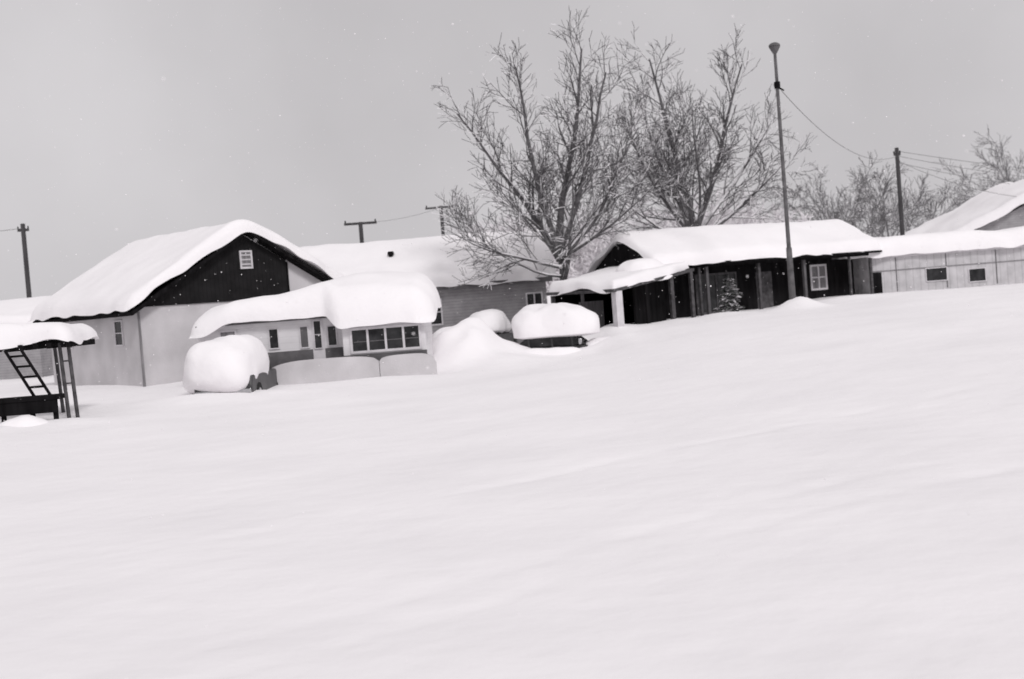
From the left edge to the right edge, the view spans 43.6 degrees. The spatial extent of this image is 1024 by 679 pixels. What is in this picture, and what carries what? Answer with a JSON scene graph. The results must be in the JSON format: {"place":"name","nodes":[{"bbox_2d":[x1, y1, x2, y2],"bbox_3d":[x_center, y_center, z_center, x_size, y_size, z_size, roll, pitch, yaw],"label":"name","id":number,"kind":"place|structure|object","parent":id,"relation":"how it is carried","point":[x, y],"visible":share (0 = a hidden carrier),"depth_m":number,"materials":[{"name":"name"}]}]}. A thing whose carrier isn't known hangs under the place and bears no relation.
{"place":"outdoors","nodes":[
{"label":"outdoors","id":0,"kind":"place"},
{"bbox_2d":[313,321,321,347],"bbox_3d":[-6.428,-0.166,42.391,0.250,0.920,0.022,-4,2,3],"label":"door window glass","id":1,"kind":"object","parent":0,"point":[318,341],"visible":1,"depth_m":42.38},
{"bbox_2d":[352,326,419,350],"bbox_3d":[-4.120,-0.033,41.780,2.270,0.760,0.024,-4,2,3],"label":"bay window glass","id":2,"kind":"object","parent":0,"point":[378,334],"visible":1,"depth_m":41.77,"materials":[{"name":"glass"}]},
{"bbox_2d":[353,337,418,342],"bbox_3d":[-4.118,0.013,41.763,2.150,0.030,0.014,-4,2,2],"label":"bay window rail","id":3,"kind":"object","parent":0,"point":[387,339],"visible":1,"depth_m":41.76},
{"bbox_2d":[1,0,1020,678],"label":"falling snow","id":4,"kind":"structure","parent":0,"point":[535,226],"depth_m":17.38,"materials":[{"name":"snow"}]},
{"bbox_2d":[0,283,1023,678],"bbox_3d":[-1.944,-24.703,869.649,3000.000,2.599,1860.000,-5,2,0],"label":"snow ground","id":5,"kind":"structure","parent":0,"point":[290,551],"depth_m":16.61,"materials":[{"name":"snow"}]},
{"bbox_2d":[17,224,31,297],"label":"utility pole","id":6,"kind":"object","parent":5,"relation":"on","point":[22,230],"visible":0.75,"depth_m":69.75,"materials":[{"name":"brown wood"}]},
{"bbox_2d":[0,348,53,379],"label":"walls","id":7,"kind":"structure","parent":5,"relation":"on","point":[41,361],"depth_m":66.02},
{"bbox_2d":[0,296,49,323],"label":"roof snow","id":8,"kind":"structure","parent":7,"relation":"on","point":[18,311],"depth_m":67.07,"materials":[{"name":"snow"}]},
{"bbox_2d":[0,322,98,426],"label":"wooden shelter","id":9,"kind":"object","parent":5,"relation":"on","point":[14,337],"visible":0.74,"depth_m":33.80,"materials":[{"name":"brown wood"}]},
{"bbox_2d":[51,235,321,385],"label":"walls","id":10,"kind":"structure","parent":5,"relation":"on","point":[170,345],"depth_m":47.12,"materials":[{"name":"grey paint"}]},
{"bbox_2d":[66,320,123,348],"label":"side wall parts","id":11,"kind":"object","parent":10,"relation":"attached to","point":[119,338],"visible":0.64,"depth_m":47.19,"materials":[{"name":"grey glass"}]},
{"bbox_2d":[113,321,116,345],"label":"window frame","id":12,"kind":"structure","parent":11,"relation":"in","point":[113,321],"depth_m":47.35,"materials":[{"name":"white paint"}]},
{"bbox_2d":[115,322,122,344],"bbox_3d":[-14.471,-0.231,47.169,0.022,0.900,0.600,-6,2,-43],"label":"side window glass","id":13,"kind":"structure","parent":11,"relation":"in","point":[117,324],"depth_m":47.19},
{"bbox_2d":[120,320,123,345],"bbox_3d":[-14.283,-0.239,46.934,0.043,0.950,0.050,-6,2,-43],"label":"window frame","id":14,"kind":"structure","parent":11,"relation":"in","point":[120,320],"depth_m":46.92,"materials":[{"name":"white paint"}]},
{"bbox_2d":[33,232,246,322],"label":"roof deck","id":15,"kind":"structure","parent":10,"relation":"on","point":[158,291],"depth_m":46.93,"materials":[{"name":"wood"}]},
{"bbox_2d":[137,311,145,386],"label":"trim","id":16,"kind":"structure","parent":10,"relation":"attached to","point":[141,348],"depth_m":45.90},
{"bbox_2d":[28,219,343,321],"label":"roof snow","id":17,"kind":"structure","parent":10,"relation":"on","point":[107,285],"depth_m":48.93,"materials":[{"name":"snow"}]},
{"bbox_2d":[145,235,287,306],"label":"gable boards","id":18,"kind":"object","parent":10,"relation":"attached to","point":[210,282],"visible":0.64,"depth_m":48.57,"materials":[{"name":"wood"}]},
{"bbox_2d":[239,251,241,268],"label":"gable vent frame","id":19,"kind":"object","parent":18,"relation":"attached to","point":[240,258],"visible":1,"depth_m":48.79,"materials":[{"name":"white paint"}]},
{"bbox_2d":[241,252,250,266],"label":"gable vent glass","id":20,"kind":"object","parent":18,"relation":"attached to","point":[245,261],"visible":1,"depth_m":48.98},
{"bbox_2d":[250,250,252,267],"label":"gable vent frame","id":21,"kind":"object","parent":18,"relation":"attached to","point":[251,258],"visible":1,"depth_m":49.11,"materials":[{"name":"white paint"}]},
{"bbox_2d":[285,262,289,291],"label":"gable corner trim","id":22,"kind":"structure","parent":10,"relation":"attached to","point":[287,274],"depth_m":50.24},
{"bbox_2d":[245,232,331,281],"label":"roof deck","id":23,"kind":"structure","parent":10,"relation":"on","point":[288,257],"depth_m":49.98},
{"bbox_2d":[183,335,277,393],"bbox_3d":[-8.810,0.924,40.232,2.360,2.154,5.164,-4,2,2],"label":"parked car","id":24,"kind":"object","parent":5,"relation":"on","point":[227,364],"visible":0.8,"depth_m":38.03,"materials":[{"name":"paint"}]},
{"bbox_2d":[198,316,432,352],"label":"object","id":25,"kind":"object","parent":5,"relation":"on","point":[289,338],"visible":0.12,"depth_m":42.47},
{"bbox_2d":[221,332,234,336],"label":"end window glass","id":26,"kind":"object","parent":25,"relation":"attached to","point":[223,334],"visible":0.36,"depth_m":42.53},
{"bbox_2d":[195,316,326,327],"bbox_3d":[-8.075,-0.590,42.444,4.900,0.050,0.057,-4,2,3],"label":"rain rail","id":27,"kind":"object","parent":25,"relation":"attached to","point":[274,321],"visible":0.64,"depth_m":42.41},
{"bbox_2d":[269,329,278,347],"bbox_3d":[-7.899,-0.028,42.486,0.320,0.660,0.022,-4,2,2],"label":"window glass","id":28,"kind":"object","parent":25,"relation":"attached to","point":[273,338],"visible":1,"depth_m":42.48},
{"bbox_2d":[300,327,308,346],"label":"window glass","id":29,"kind":"object","parent":25,"relation":"attached to","point":[304,336],"visible":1,"depth_m":42.43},
{"bbox_2d":[268,347,343,367],"bbox_3d":[-6.813,0.790,42.466,2.600,0.900,0.030,-4,2,2],"label":"body band","id":30,"kind":"object","parent":25,"relation":"attached to","point":[277,358],"visible":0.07,"depth_m":42.45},
{"bbox_2d":[189,271,442,338],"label":"roof snow","id":31,"kind":"structure","parent":25,"relation":"on","point":[345,302],"depth_m":42.09,"materials":[{"name":"snow"}]},
{"bbox_2d":[311,318,325,358],"bbox_3d":[-6.415,-0.007,42.411,0.400,1.430,0.027,-4,2,3],"label":"door leaf","id":32,"kind":"object","parent":25,"relation":"attached to","point":[320,354],"visible":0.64,"depth_m":42.41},
{"bbox_2d":[328,326,336,344],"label":"window glass","id":33,"kind":"object","parent":25,"relation":"attached to","point":[332,334],"visible":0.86,"depth_m":42.39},
{"bbox_2d":[273,357,379,384],"bbox_3d":[-6.197,1.172,41.517,3.850,1.100,0.080,-4,2,3],"label":"skirting panel long","id":34,"kind":"object","parent":5,"relation":"on","point":[320,370],"visible":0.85,"depth_m":41.46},
{"bbox_2d":[344,219,376,242],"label":"utility pole","id":35,"kind":"object","parent":5,"relation":"on","point":[361,236],"visible":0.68,"depth_m":74.73,"materials":[{"name":"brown wood"}]},
{"bbox_2d":[342,322,433,376],"bbox_3d":[-4.101,0.405,42.822,2.730,2.020,2.050,-4,2,2],"label":"bay","id":36,"kind":"object","parent":5,"relation":"on","point":[426,335],"visible":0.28,"depth_m":41.83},
{"bbox_2d":[349,328,352,353],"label":"bay window frame","id":37,"kind":"object","parent":36,"relation":"attached to","point":[351,341],"visible":1,"depth_m":41.79,"materials":[{"name":"white paint"}]},
{"bbox_2d":[366,329,369,349],"bbox_3d":[-4.706,0.013,41.785,0.072,0.680,0.037,-4,2,3],"label":"bay window mullion","id":38,"kind":"object","parent":36,"relation":"attached to","point":[367,337],"visible":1,"depth_m":41.77,"materials":[{"name":"white paint"}]},
{"bbox_2d":[351,323,417,330],"bbox_3d":[-4.151,-0.411,41.743,2.190,0.080,0.048,-4,2,3],"label":"bay window frame","id":39,"kind":"object","parent":36,"relation":"attached to","point":[387,326],"visible":1,"depth_m":41.72,"materials":[{"name":"white paint"}]},
{"bbox_2d":[343,349,426,364],"bbox_3d":[-4.127,0.639,41.817,2.750,0.420,0.075,-4,2,3],"label":"bay band","id":40,"kind":"object","parent":36,"relation":"attached to","point":[378,356],"visible":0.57,"depth_m":41.78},
{"bbox_2d":[384,328,387,348],"bbox_3d":[-4.121,-0.032,41.760,0.072,0.680,0.037,-4,2,3],"label":"bay window mullion","id":41,"kind":"object","parent":36,"relation":"attached to","point":[385,338],"visible":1,"depth_m":41.74,"materials":[{"name":"white paint"}]},
{"bbox_2d":[353,346,419,353],"bbox_3d":[-4.092,0.347,41.767,2.190,0.080,0.048,-4,2,3],"label":"bay window frame","id":42,"kind":"object","parent":36,"relation":"attached to","point":[384,350],"visible":1,"depth_m":41.74,"materials":[{"name":"white paint"}]},
{"bbox_2d":[402,327,404,347],"bbox_3d":[-3.536,-0.077,41.734,0.072,0.680,0.037,-4,2,2],"label":"bay window mullion","id":43,"kind":"object","parent":36,"relation":"attached to","point":[403,336],"visible":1,"depth_m":41.72,"materials":[{"name":"white paint"}]},
{"bbox_2d":[418,323,422,348],"bbox_3d":[-2.991,-0.120,41.708,0.080,0.840,0.043,-4,2,3],"label":"bay window frame","id":44,"kind":"object","parent":36,"relation":"attached to","point":[419,330],"visible":1,"depth_m":41.69,"materials":[{"name":"white paint"}]},
{"bbox_2d":[379,353,436,376],"bbox_3d":[-3.346,0.982,41.393,1.830,1.040,0.080,-4,2,3],"label":"short skirting panel","id":45,"kind":"object","parent":5,"relation":"on","point":[406,364],"visible":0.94,"depth_m":41.35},
{"bbox_2d":[425,205,455,235],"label":"utility pole","id":46,"kind":"object","parent":5,"relation":"on","point":[442,225],"visible":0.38,"depth_m":84.71,"materials":[{"name":"grey wood"}]},
{"bbox_2d":[432,282,547,342],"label":"walls","id":47,"kind":"structure","parent":5,"relation":"on","point":[459,304],"depth_m":60.15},
{"bbox_2d":[299,230,556,286],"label":"roof snow","id":48,"kind":"structure","parent":47,"relation":"on","point":[435,265],"depth_m":61.61,"materials":[{"name":"snow"}]},
{"bbox_2d":[432,307,441,323],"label":"window glass","id":49,"kind":"object","parent":47,"relation":"attached to","point":[438,319],"visible":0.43,"depth_m":60.12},
{"bbox_2d":[440,298,443,324],"bbox_3d":[-3.299,-1.306,60.097,0.070,1.250,0.043,-5,2,-1],"label":"window frame","id":50,"kind":"object","parent":47,"relation":"attached to","point":[441,311],"visible":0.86,"depth_m":60.08,"materials":[{"name":"white paint"}]},
{"bbox_2d":[436,277,552,289],"bbox_3d":[-4.890,-2.307,59.659,13.600,0.220,0.100,-5,2,-1],"label":"eave board","id":51,"kind":"object","parent":47,"relation":"on","point":[543,279],"visible":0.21,"depth_m":59.69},
{"bbox_2d":[527,293,541,304],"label":"window glass","id":52,"kind":"object","parent":47,"relation":"attached to","point":[530,299],"visible":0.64,"depth_m":60.18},
{"bbox_2d":[470,309,517,342],"bbox_3d":[-1.062,-0.286,56.011,1.942,2.067,4.780,-4,2,10],"label":"parked car","id":53,"kind":"object","parent":5,"relation":"on","point":[495,322],"visible":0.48,"depth_m":54.73,"materials":[{"name":"paint"}]},
{"bbox_2d":[511,303,610,354],"bbox_3d":[1.712,-0.078,46.255,4.954,2.533,3.078,-4,2,10],"label":"parked car","id":54,"kind":"object","parent":5,"relation":"on","point":[547,331],"visible":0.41,"depth_m":45.77,"materials":[{"name":"paint"}]},
{"bbox_2d":[430,6,694,290],"bbox_3d":[1.803,-6.955,57.322,10.432,14.711,8.467,-5,2,-29],"label":"bare tree","id":55,"kind":"object","parent":5,"relation":"on","point":[560,243],"visible":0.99,"depth_m":56.32,"materials":[{"name":"grey plant"}]},
{"bbox_2d":[580,294,584,307],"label":"post","id":56,"kind":"object","parent":5,"relation":"on","point":[582,301],"visible":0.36,"depth_m":50.44,"materials":[{"name":"brown wood"}]},
{"bbox_2d":[555,293,612,325],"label":"wall","id":57,"kind":"structure","parent":5,"relation":"on","point":[575,299],"depth_m":55.80,"materials":[{"name":"brown wood"}]},
{"bbox_2d":[548,262,690,295],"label":"snow","id":58,"kind":"structure","parent":57,"relation":"on","point":[599,281],"depth_m":50.73,"materials":[{"name":"snow"}]},
{"bbox_2d":[616,258,663,271],"bbox_3d":[5.389,-2.995,53.173,2.183,0.770,1.720,-5,2,-28],"label":"snow heap on lean to","id":59,"kind":"object","parent":58,"relation":"on","point":[637,264],"visible":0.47,"depth_m":52.52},
{"bbox_2d":[546,268,693,295],"bbox_3d":[4.130,-2.323,52.914,5.076,0.750,7.816,-3,2,37],"label":"lean to deck","id":60,"kind":"object","parent":57,"relation":"on","point":[586,291],"visible":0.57,"depth_m":50.46,"materials":[{"name":"wood"}]},
{"bbox_2d":[579,300,604,327],"bbox_3d":[3.348,-0.531,52.951,1.166,2.100,0.080,-6,2,-31],"label":"storage panel","id":61,"kind":"object","parent":5,"relation":"on","point":[597,307],"visible":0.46,"depth_m":53.06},
{"bbox_2d":[611,291,624,326],"bbox_3d":[4.059,-0.675,48.612,0.300,2.340,0.300,-5,2,-28],"label":"corner post","id":62,"kind":"object","parent":5,"relation":"on","point":[617,309],"visible":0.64,"depth_m":48.48,"materials":[{"name":"white paint"}]},
{"bbox_2d":[427,186,813,291],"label":"frosted brush","id":63,"kind":"object","parent":5,"relation":"on","point":[579,266],"visible":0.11,"depth_m":91.53,"materials":[{"name":"plant"}]},
{"bbox_2d":[644,284,650,323],"bbox_3d":[5.343,-0.939,50.308,0.120,2.560,0.120,-5,2,-28],"label":"front post","id":64,"kind":"object","parent":5,"relation":"on","point":[647,308],"visible":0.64,"depth_m":50.25,"materials":[{"name":"brown wood"}]},
{"bbox_2d":[632,280,666,323],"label":"lean to wall","id":65,"kind":"structure","parent":5,"relation":"on","point":[657,305],"depth_m":52.70,"materials":[{"name":"wood"}]},
{"bbox_2d":[668,276,675,318],"bbox_3d":[6.527,-1.181,51.904,0.160,2.760,0.160,-5,2,-28],"label":"front post","id":66,"kind":"object","parent":5,"relation":"on","point":[672,297],"visible":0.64,"depth_m":51.83,"materials":[{"name":"grey wood"}]},
{"bbox_2d":[559,22,823,234],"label":"bare tree","id":67,"kind":"object","parent":5,"relation":"on","point":[684,216],"visible":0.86,"depth_m":69.27,"materials":[{"name":"grey plant"}]},
{"bbox_2d":[688,271,695,317],"bbox_3d":[7.515,-1.379,53.201,0.140,2.920,0.140,-5,2,-28],"label":"front post","id":68,"kind":"object","parent":5,"relation":"on","point":[691,293],"visible":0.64,"depth_m":53.13,"materials":[{"name":"grey wood"}]},
{"bbox_2d":[715,275,744,312],"bbox_3d":[9.071,-1.686,53.752,1.563,2.046,1.701,-5,2,0],"label":"pine tree","id":69,"kind":"object","parent":5,"relation":"on","point":[726,307],"visible":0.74,"depth_m":53.55,"materials":[{"name":"grey plant"}]},
{"bbox_2d":[611,258,854,323],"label":"walls","id":70,"kind":"structure","parent":5,"relation":"on","point":[837,277],"depth_m":58.27,"materials":[{"name":"brown wood"}]},
{"bbox_2d":[594,242,642,270],"bbox_3d":[10.202,-4.275,58.926,12.300,1.280,4.800,-5,2,-28],"label":"attic","id":71,"kind":"object","parent":70,"relation":"on","point":[617,256],"visible":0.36,"depth_m":56.24,"materials":[{"name":"brown wood"}]},
{"bbox_2d":[587,219,882,272],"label":"roof snow","id":72,"kind":"structure","parent":71,"relation":"on","point":[733,242],"depth_m":56.92,"materials":[{"name":"snow"}]},
{"bbox_2d":[694,274,698,314],"bbox_3d":[8.161,-1.974,56.542,0.090,1.800,0.043,-5,2,-28],"label":"picture window frame","id":73,"kind":"object","parent":70,"relation":"attached to","point":[696,291],"visible":1,"depth_m":56.52,"materials":[{"name":"brown wood"}]},
{"bbox_2d":[696,272,734,275],"bbox_3d":[9.066,-2.918,57.031,2.120,0.090,0.048,-5,2,-28],"label":"picture window frame","id":74,"kind":"object","parent":70,"relation":"attached to","point":[722,273],"visible":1,"depth_m":57.11,"materials":[{"name":"brown wood"}]},
{"bbox_2d":[697,274,736,312],"bbox_3d":[9.122,-2.066,57.080,2.210,1.710,0.022,-5,2,-28],"label":"picture window glass","id":75,"kind":"object","parent":70,"relation":"attached to","point":[720,283],"visible":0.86,"depth_m":56.99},
{"bbox_2d":[734,272,738,309],"bbox_3d":[10.104,-2.158,57.578,0.090,1.800,0.043,-5,2,-28],"label":"picture window frame","id":76,"kind":"object","parent":70,"relation":"attached to","point":[735,275],"visible":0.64,"depth_m":57.55,"materials":[{"name":"brown wood"}]},
{"bbox_2d":[755,271,773,308],"bbox_3d":[11.525,-2.043,58.335,0.900,2.100,0.038,-5,2,-28],"label":"door","id":77,"kind":"structure","parent":70,"relation":"attached to","point":[767,291],"depth_m":58.36,"materials":[{"name":"grey wood"}]},
{"bbox_2d":[689,253,868,267],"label":"porch beam","id":78,"kind":"structure","parent":70,"relation":"attached to","point":[768,261],"depth_m":56.97,"materials":[{"name":"brown wood"}]},
{"bbox_2d":[688,250,881,265],"bbox_3d":[11.566,-3.578,56.597,12.800,0.100,0.080,-5,2,-28],"label":"roof edge front","id":79,"kind":"object","parent":70,"relation":"attached to","point":[803,256],"visible":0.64,"depth_m":57.38,"materials":[{"name":"brown wood"}]},
{"bbox_2d":[809,265,812,290],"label":"side window frame","id":80,"kind":"object","parent":70,"relation":"attached to","point":[810,268],"visible":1,"depth_m":59.61,"materials":[{"name":"white paint"}]},
{"bbox_2d":[812,266,825,288],"bbox_3d":[14.326,-2.912,59.859,0.910,1.110,0.022,-5,2,-28],"label":"side window glass","id":81,"kind":"object","parent":70,"relation":"attached to","point":[821,273],"visible":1,"depth_m":59.88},
{"bbox_2d":[824,264,827,288],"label":"side window frame","id":82,"kind":"object","parent":70,"relation":"attached to","point":[826,276],"visible":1,"depth_m":60.03,"materials":[{"name":"white paint"}]},
{"bbox_2d":[768,42,795,299],"bbox_3d":[10.607,-6.066,49.864,0.452,10.980,0.451,-3,2,34],"label":"yard light pole","id":83,"kind":"object","parent":5,"relation":"on","point":[774,47],"visible":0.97,"depth_m":49.81,"materials":[{"name":"metal"}]},
{"bbox_2d":[760,149,920,236],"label":"bare tree","id":84,"kind":"object","parent":5,"relation":"on","point":[854,211],"visible":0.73,"depth_m":106.59,"materials":[{"name":"plant"}]},
{"bbox_2d":[893,147,904,235],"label":"utility pole","id":85,"kind":"object","parent":5,"relation":"on","point":[897,153],"visible":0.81,"depth_m":77.72,"materials":[{"name":"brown wood"}]},
{"bbox_2d":[781,90,895,159],"bbox_3d":[16.971,-9.959,63.767,0.020,1.328,30.873,-4,2,25],"label":"power line","id":86,"kind":"object","parent":85,"relation":"attached to","point":[827,135],"visible":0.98,"depth_m":57.19,"materials":[{"name":"metal"}]},
{"bbox_2d":[901,163,1008,183],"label":"power line","id":87,"kind":"object","parent":85,"relation":"attached to","point":[954,174],"visible":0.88,"depth_m":83.00,"materials":[{"name":"metal"}]},
{"bbox_2d":[900,162,1016,196],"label":"power line","id":88,"kind":"object","parent":85,"relation":"attached to","point":[956,183],"visible":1,"depth_m":78.66,"materials":[{"name":"metal"}]},
{"bbox_2d":[899,156,1023,176],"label":"power line","id":89,"kind":"object","parent":85,"relation":"attached to","point":[959,167],"visible":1,"depth_m":83.17,"materials":[{"name":"metal"}]},
{"bbox_2d":[905,152,1018,167],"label":"power line","id":90,"kind":"object","parent":85,"relation":"attached to","point":[961,160],"visible":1,"depth_m":83.24,"materials":[{"name":"metal"}]},
{"bbox_2d":[845,169,978,236],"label":"bare tree","id":91,"kind":"object","parent":5,"relation":"on","point":[932,215],"visible":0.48,"depth_m":112.04,"materials":[{"name":"plant"}]},
{"bbox_2d":[853,245,1023,293],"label":"outbuilding","id":92,"kind":"structure","parent":5,"relation":"on","point":[1011,272],"depth_m":60.20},
{"bbox_2d":[873,272,882,293],"bbox_3d":[17.143,-2.360,59.998,0.450,1.550,0.033,-5,2,-3],"label":"door","id":93,"kind":"structure","parent":92,"relation":"attached to","point":[877,281],"depth_m":59.97,"materials":[{"name":"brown wood"}]},
{"bbox_2d":[832,226,1023,259],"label":"roof snow","id":94,"kind":"structure","parent":92,"relation":"on","point":[935,242],"depth_m":59.98,"materials":[{"name":"snow"}]},
{"bbox_2d":[926,267,946,280],"bbox_3d":[19.942,-3.067,60.150,1.010,0.610,0.023,-5,2,-3],"label":"window glass","id":95,"kind":"object","parent":92,"relation":"attached to","point":[933,274],"visible":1,"depth_m":60.14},
{"bbox_2d":[872,246,1023,258],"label":"eave rail","id":96,"kind":"object","parent":92,"relation":"attached to","point":[946,252],"visible":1,"depth_m":60.10,"materials":[{"name":"white paint"}]},
{"bbox_2d":[873,260,1022,271],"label":"seam rail","id":97,"kind":"object","parent":92,"relation":"attached to","point":[948,265],"visible":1,"depth_m":60.14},
{"bbox_2d":[969,268,985,280],"bbox_3d":[21.897,-3.043,60.258,0.810,0.610,0.023,-5,2,-3],"label":"window glass","id":98,"kind":"object","parent":92,"relation":"attached to","point":[977,274],"visible":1,"depth_m":60.25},
{"bbox_2d":[899,179,1023,235],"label":"barn","id":99,"kind":"structure","parent":5,"relation":"on","point":[988,211],"depth_m":81.83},
{"bbox_2d":[932,125,1023,206],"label":"bare tree","id":100,"kind":"object","parent":5,"relation":"on","point":[998,169],"visible":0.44,"depth_m":126.71,"materials":[{"name":"plant"}]},
{"bbox_2d":[0,0,1023,299],"label":"sky","id":101,"kind":"structure","parent":0,"point":[913,65],"materials":[{"name":"grey"}]},
{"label":"side window frame","id":102,"kind":"object","parent":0,"visible":0},
{"bbox_2d":[817,266,819,287],"bbox_3d":[14.336,-2.912,59.840,0.081,1.020,0.037,-5,2,-28],"label":"side window mullion","id":103,"kind":"object","parent":102,"relation":"on","point":[818,276],"visible":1,"depth_m":59.82,"materials":[{"name":"white paint"}]},
{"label":"picture window frame","id":104,"kind":"object","parent":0,"visible":0},
{"bbox_2d":[715,275,718,310],"bbox_3d":[9.131,-2.066,57.061,0.081,1.620,0.037,-5,2,-28],"label":"picture window mullion","id":105,"kind":"object","parent":104,"relation":"on","point":[716,291],"visible":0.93,"depth_m":57.04,"materials":[{"name":"brown wood"}]},
{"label":"porch floor","id":106,"kind":"structure","parent":0,"visible":0},
{"bbox_2d":[697,267,703,315],"bbox_3d":[8.142,-1.718,55.139,0.100,2.780,0.100,-5,2,-28],"label":"porch post","id":107,"kind":"object","parent":106,"relation":"on","point":[700,291],"visible":0.64,"depth_m":55.09,"materials":[{"name":"grey wood"}]},
{"bbox_2d":[704,267,711,314],"bbox_3d":[8.487,-1.752,55.340,0.130,2.780,0.130,-5,2,-28],"label":"porch post","id":108,"kind":"object","parent":106,"relation":"on","point":[707,289],"visible":0.64,"depth_m":55.28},
{"bbox_2d":[756,263,762,308],"bbox_3d":[10.993,-1.990,56.676,0.130,2.780,0.130,-5,2,-28],"label":"porch post","id":109,"kind":"object","parent":106,"relation":"on","point":[759,283],"visible":0.64,"depth_m":56.62,"materials":[{"name":"grey wood"}]},
{"bbox_2d":[801,260,807,297],"bbox_3d":[13.279,-2.207,57.895,0.130,2.780,0.130,-5,2,-28],"label":"porch post","id":110,"kind":"object","parent":106,"relation":"on","point":[804,276],"visible":0.64,"depth_m":57.83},
{"bbox_2d":[847,257,852,294],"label":"porch post","id":111,"kind":"object","parent":106,"relation":"on","point":[850,276],"visible":0.64,"depth_m":59.10,"materials":[{"name":"grey wood"}]},
{"bbox_2d":[868,258,873,293],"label":"porch post","id":112,"kind":"object","parent":106,"relation":"on","point":[871,276],"visible":0.64,"depth_m":59.71,"materials":[{"name":"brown wood"}]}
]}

